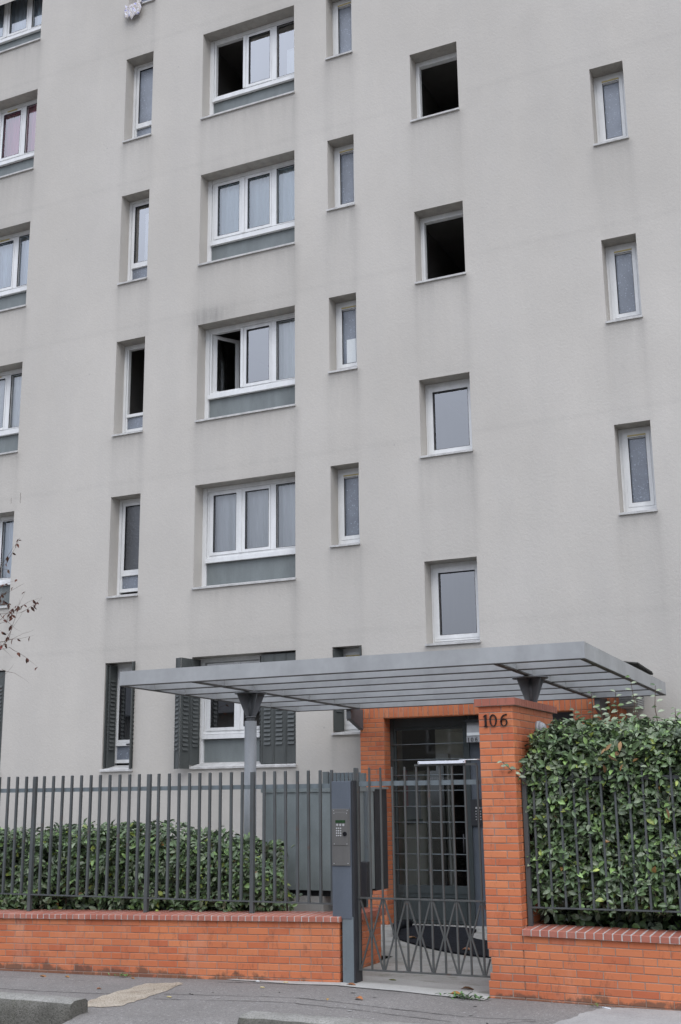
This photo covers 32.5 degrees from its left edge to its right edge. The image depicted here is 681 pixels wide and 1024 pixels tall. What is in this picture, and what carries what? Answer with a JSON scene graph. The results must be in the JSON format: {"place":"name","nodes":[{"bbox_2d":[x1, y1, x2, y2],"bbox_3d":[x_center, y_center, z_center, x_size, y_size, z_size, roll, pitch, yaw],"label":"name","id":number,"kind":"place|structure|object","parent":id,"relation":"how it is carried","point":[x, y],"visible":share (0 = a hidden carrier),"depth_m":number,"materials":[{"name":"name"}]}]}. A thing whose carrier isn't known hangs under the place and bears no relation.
{"place":"outdoors","nodes":[
{"label":"outdoors","id":0,"kind":"place"},
{"bbox_2d":[0,970,622,1023],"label":"pavement","id":1,"kind":"structure","parent":0,"point":[202,1001],"depth_m":10.03,"materials":[{"name":"grey asphalt"}]},
{"bbox_2d":[0,992,87,1023],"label":"kerb stone","id":2,"kind":"object","parent":1,"relation":"on","point":[20,1008],"visible":0.98,"depth_m":9.80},
{"bbox_2d":[88,982,181,1006],"bbox_3d":[-1.911,4.428,10.747,0.503,0.015,1.458,-5,-14,17],"label":"worn patch","id":3,"kind":"object","parent":1,"relation":"on","point":[122,997],"visible":1,"depth_m":10.69,"materials":[{"name":"beige concrete"}]},
{"bbox_2d":[237,1011,421,1023],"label":"kerb stone","id":4,"kind":"object","parent":1,"relation":"on","point":[256,1017],"visible":1,"depth_m":8.86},
{"bbox_2d":[229,976,489,999],"bbox_3d":[0.147,4.450,11.040,2.740,0.047,0.631,-7,-15,24],"label":"threshold","id":5,"kind":"object","parent":1,"relation":"on","point":[413,986],"visible":0.96,"depth_m":10.80,"materials":[{"name":"grey concrete"}]},
{"bbox_2d":[332,781,362,982],"bbox_3d":[0.055,3.541,11.216,0.226,1.876,0.196,-7,-15,24],"label":"intercom post","id":6,"kind":"object","parent":5,"relation":"on","point":[344,855],"visible":0.96,"depth_m":11.17,"materials":[{"name":"metal"}]},
{"bbox_2d":[435,991,489,999],"bbox_3d":[1.068,4.246,10.271,0.503,0.065,0.214,-7,-15,24],"label":"weed","id":7,"kind":"object","parent":1,"relation":"on","point":[455,994],"visible":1,"depth_m":10.25,"materials":[{"name":"green plant"}]},
{"bbox_2d":[474,697,559,999],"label":"gate pillar","id":8,"kind":"structure","parent":1,"relation":"on","point":[506,727],"depth_m":10.61,"materials":[{"name":"brick"}]},
{"bbox_2d":[120,641,665,839],"bbox_3d":[0.880,3.324,13.527,5.336,2.762,5.072,-7,-15,24],"label":"entrance canopy","id":9,"kind":"object","parent":8,"relation":"attached to","point":[353,686],"visible":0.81,"depth_m":12.60,"materials":[{"name":"grey metal"}]},
{"bbox_2d":[353,759,490,977],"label":"gate","id":10,"kind":"structure","parent":8,"relation":"attached to","point":[428,782],"depth_m":10.94,"materials":[{"name":"metal"}]},
{"bbox_2d":[535,721,546,730],"bbox_3d":[1.966,2.116,11.426,0.096,0.150,0.150,-7,-15,24],"label":"bulkhead lamp","id":11,"kind":"object","parent":8,"relation":"attached to","point":[539,725],"visible":0.47,"depth_m":11.39,"materials":[{"name":"white plastic"}]},
{"bbox_2d":[554,1008,680,1023],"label":"concrete apron","id":12,"kind":"object","parent":1,"relation":"on","point":[625,1016],"visible":1,"depth_m":9.40,"materials":[{"name":"grey concrete"}]},
{"bbox_2d":[363,923,491,992],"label":"path","id":13,"kind":"structure","parent":0,"point":[462,980],"depth_m":12.15,"materials":[{"name":"grey concrete"}]},
{"bbox_2d":[322,772,367,906],"bbox_3d":[0.055,4.069,13.809,0.555,1.965,0.055,-7,-15,24],"label":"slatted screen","id":14,"kind":"object","parent":13,"relation":"on","point":[339,777],"visible":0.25,"depth_m":14.02,"materials":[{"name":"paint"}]},
{"bbox_2d":[331,907,385,967],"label":"planter wall","id":15,"kind":"structure","parent":13,"relation":"on","point":[365,937],"depth_m":12.32,"materials":[{"name":"brick"}]},
{"bbox_2d":[393,919,490,957],"bbox_3d":[1.265,5.144,14.187,1.156,0.113,3.225,0,-14,-5],"label":"doormat","id":16,"kind":"object","parent":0,"point":[438,936],"visible":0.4,"depth_m":14.22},
{"bbox_2d":[624,661,652,674],"bbox_3d":[3.600,2.012,15.087,0.672,0.219,0.957,-7,-15,24],"label":"corrugated sheet","id":17,"kind":"object","parent":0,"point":[638,665],"visible":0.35,"depth_m":14.75,"materials":[{"name":"metal"}]},
{"label":"ground","id":18,"kind":"structure","parent":0,"visible":0},
{"bbox_2d":[0,909,342,981],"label":"brick wall","id":19,"kind":"structure","parent":18,"relation":"on","point":[279,945],"depth_m":11.78,"materials":[{"name":"orange brick"}]},
{"bbox_2d":[0,770,332,912],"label":"railing","id":20,"kind":"object","parent":19,"relation":"on","point":[158,788],"visible":1,"depth_m":12.29,"materials":[{"name":"metal"}]},
{"bbox_2d":[0,0,680,897],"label":"apartment building","id":21,"kind":"structure","parent":18,"relation":"on","point":[338,328],"depth_m":18.79,"materials":[{"name":"paint"}]},
{"bbox_2d":[0,515,13,608],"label":"window","id":22,"kind":"structure","parent":21,"relation":"in","point":[6,523],"depth_m":21.14,"materials":[{"name":"white plastic"}]},
{"bbox_2d":[0,368,21,454],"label":"window","id":23,"kind":"structure","parent":21,"relation":"in","point":[10,381],"depth_m":21.78,"materials":[{"name":"white plastic"}]},
{"bbox_2d":[0,230,29,311],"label":"window","id":24,"kind":"structure","parent":21,"relation":"in","point":[14,248],"depth_m":22.48,"materials":[{"name":"white plastic"}]},
{"bbox_2d":[0,99,36,178],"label":"window","id":25,"kind":"structure","parent":21,"relation":"in","point":[18,122],"depth_m":23.19,"materials":[{"name":"white plastic"}]},
{"bbox_2d":[0,0,42,53],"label":"window","id":26,"kind":"structure","parent":21,"relation":"in","point":[20,20],"depth_m":23.84,"materials":[{"name":"white plastic"}]},
{"bbox_2d":[99,664,132,771],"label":"window","id":27,"kind":"structure","parent":21,"relation":"in","point":[123,705],"depth_m":19.28,"materials":[{"name":"white plastic"}]},
{"bbox_2d":[106,498,139,598],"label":"window","id":28,"kind":"structure","parent":21,"relation":"in","point":[129,513],"depth_m":19.88,"materials":[{"name":"white plastic"}]},
{"bbox_2d":[111,343,144,436],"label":"window","id":29,"kind":"structure","parent":21,"relation":"in","point":[132,423],"depth_m":20.76,"materials":[{"name":"white plastic"}]},
{"bbox_2d":[117,198,148,285],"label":"window","id":30,"kind":"structure","parent":21,"relation":"in","point":[139,210],"depth_m":21.33,"materials":[{"name":"white plastic"}]},
{"bbox_2d":[124,1,142,19],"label":"cloth","id":31,"kind":"object","parent":21,"relation":"hanging from","point":[131,10],"visible":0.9,"depth_m":21.98,"materials":[{"name":"white fabric"}]},
{"bbox_2d":[122,61,152,142],"bbox_3d":[-3.656,-7.625,21.720,0.627,1.744,0.384,-7,-15,24],"label":"window","id":32,"kind":"structure","parent":21,"relation":"in","point":[143,74],"depth_m":21.88,"materials":[{"name":"white plastic"}]},
{"bbox_2d":[137,0,154,4],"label":"window","id":33,"kind":"structure","parent":21,"relation":"in","point":[144,1],"depth_m":21.99,"materials":[{"name":"white plastic"}]},
{"bbox_2d":[189,655,296,768],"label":"window","id":34,"kind":"structure","parent":21,"relation":"in","point":[222,724],"depth_m":18.37,"materials":[{"name":"white plastic"}]},
{"bbox_2d":[191,476,295,589],"bbox_3d":[-1.460,0.348,18.815,1.880,1.735,0.458,-7,-15,24],"label":"window","id":35,"kind":"structure","parent":21,"relation":"in","point":[248,532],"depth_m":18.96,"materials":[{"name":"white plastic"}]},
{"bbox_2d":[194,312,295,422],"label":"window","id":36,"kind":"structure","parent":21,"relation":"in","point":[250,366],"depth_m":19.66,"materials":[{"name":"white plastic"}]},
{"bbox_2d":[197,159,294,266],"bbox_3d":[-1.527,-5.136,20.134,1.880,1.735,0.450,-7,-15,24],"label":"window","id":37,"kind":"structure","parent":21,"relation":"in","point":[250,212],"depth_m":20.30,"materials":[{"name":"white plastic"}]},
{"bbox_2d":[200,16,294,119],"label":"window","id":38,"kind":"structure","parent":21,"relation":"in","point":[255,66],"depth_m":21.20,"materials":[{"name":"white plastic"}]},
{"bbox_2d":[325,0,352,60],"bbox_3d":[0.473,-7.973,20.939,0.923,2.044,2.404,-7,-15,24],"label":"window","id":39,"kind":"structure","parent":21,"relation":"in","point":[342,10],"depth_m":20.22,"materials":[{"name":"grey glass"}]},
{"bbox_2d":[326,143,354,211],"bbox_3d":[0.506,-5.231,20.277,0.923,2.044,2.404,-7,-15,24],"label":"window","id":40,"kind":"structure","parent":21,"relation":"in","point":[344,155],"depth_m":19.56,"materials":[{"name":"white plastic"}]},
{"bbox_2d":[328,300,357,373],"bbox_3d":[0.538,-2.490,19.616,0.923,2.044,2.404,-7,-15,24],"label":"window","id":41,"kind":"structure","parent":21,"relation":"in","point":[346,328],"depth_m":18.89,"materials":[{"name":"white plastic"}]},
{"bbox_2d":[330,467,360,547],"bbox_3d":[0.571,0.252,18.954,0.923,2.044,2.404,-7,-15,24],"label":"window","id":42,"kind":"structure","parent":21,"relation":"in","point":[348,479],"depth_m":18.22,"materials":[{"name":"white plastic"}]},
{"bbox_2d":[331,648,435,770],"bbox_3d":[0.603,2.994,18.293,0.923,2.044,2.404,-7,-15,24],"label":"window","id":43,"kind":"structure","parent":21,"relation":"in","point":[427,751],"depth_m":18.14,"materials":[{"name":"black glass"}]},
{"bbox_2d":[410,52,459,122],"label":"window","id":44,"kind":"structure","parent":21,"relation":"in","point":[436,78],"depth_m":20.23,"materials":[{"name":"black glass"}]},
{"bbox_2d":[415,209,465,284],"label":"window","id":45,"kind":"structure","parent":21,"relation":"in","point":[442,235],"depth_m":19.75,"materials":[{"name":"black glass"}]},
{"bbox_2d":[420,378,472,458],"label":"window","id":46,"kind":"structure","parent":21,"relation":"in","point":[448,404],"depth_m":19.14,"materials":[{"name":"white plastic"}]},
{"bbox_2d":[425,560,480,645],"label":"window","id":47,"kind":"structure","parent":21,"relation":"in","point":[454,586],"depth_m":18.43,"materials":[{"name":"white plastic"}]},
{"bbox_2d":[360,698,626,925],"bbox_3d":[3.407,4.746,18.729,4.000,3.380,6.930,-7,-15,24],"label":"entrance porch","id":48,"kind":"object","parent":21,"relation":"attached to","point":[456,729],"visible":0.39,"depth_m":16.54,"materials":[{"name":"brick"}]},
{"bbox_2d":[390,716,475,925],"bbox_3d":[1.270,4.276,16.276,1.186,2.792,0.130,-7,-15,24],"label":"door","id":49,"kind":"structure","parent":48,"relation":"in","point":[457,722],"depth_m":16.18,"materials":[{"name":"black metal"}]},
{"bbox_2d":[593,71,628,146],"bbox_3d":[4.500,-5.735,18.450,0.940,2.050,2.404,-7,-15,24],"label":"window","id":50,"kind":"structure","parent":21,"relation":"in","point":[609,91],"depth_m":17.71,"materials":[{"name":"white plastic"}]},
{"bbox_2d":[605,242,642,323],"bbox_3d":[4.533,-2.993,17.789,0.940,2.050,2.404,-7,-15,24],"label":"window","id":51,"kind":"structure","parent":21,"relation":"in","point":[621,260],"depth_m":17.04,"materials":[{"name":"white plastic"}]},
{"bbox_2d":[619,696,644,708],"bbox_3d":[3.802,2.462,15.273,0.239,0.190,0.454,-7,-15,24],"label":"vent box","id":52,"kind":"object","parent":21,"relation":"attached to","point":[625,700],"visible":0.58,"depth_m":15.10,"materials":[{"name":"grey metal"}]},
{"bbox_2d":[618,426,657,515],"bbox_3d":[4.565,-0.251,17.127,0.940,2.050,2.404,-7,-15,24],"label":"window","id":53,"kind":"structure","parent":21,"relation":"in","point":[635,444],"depth_m":16.38,"materials":[{"name":"white plastic"}]},
{"bbox_2d":[522,923,680,1010],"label":"brick wall","id":54,"kind":"structure","parent":18,"relation":"on","point":[616,967],"depth_m":9.99,"materials":[{"name":"orange brick"}]},
{"bbox_2d":[521,763,680,926],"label":"railing","id":55,"kind":"object","parent":54,"relation":"on","point":[530,906],"visible":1,"depth_m":10.41,"materials":[{"name":"metal"}]},
{"label":"planting bed","id":56,"kind":"structure","parent":0,"visible":0},
{"bbox_2d":[0,818,302,911],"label":"hedge","id":57,"kind":"object","parent":56,"relation":"on","point":[8,901],"visible":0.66,"depth_m":12.62,"materials":[{"name":"green plant"}]},
{"bbox_2d":[261,787,387,911],"bbox_3d":[-0.174,3.873,13.321,1.400,1.423,0.831,-7,-15,24],"label":"utility cabinet","id":58,"kind":"object","parent":56,"relation":"on","point":[364,833],"visible":0.46,"depth_m":13.03,"materials":[{"name":"metal"}]},
{"label":"planting bed","id":59,"kind":"structure","parent":0,"visible":0},
{"bbox_2d":[497,675,680,930],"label":"hedge","id":60,"kind":"object","parent":59,"relation":"on","point":[578,747],"visible":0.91,"depth_m":10.47,"materials":[{"name":"green plant"}]},
{"label":"yard","id":61,"kind":"structure","parent":0,"visible":0},
{"bbox_2d":[0,538,38,692],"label":"tree","id":62,"kind":"object","parent":61,"relation":"on","point":[18,608],"visible":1,"depth_m":16.69,"materials":[{"name":"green plant"}]}
]}

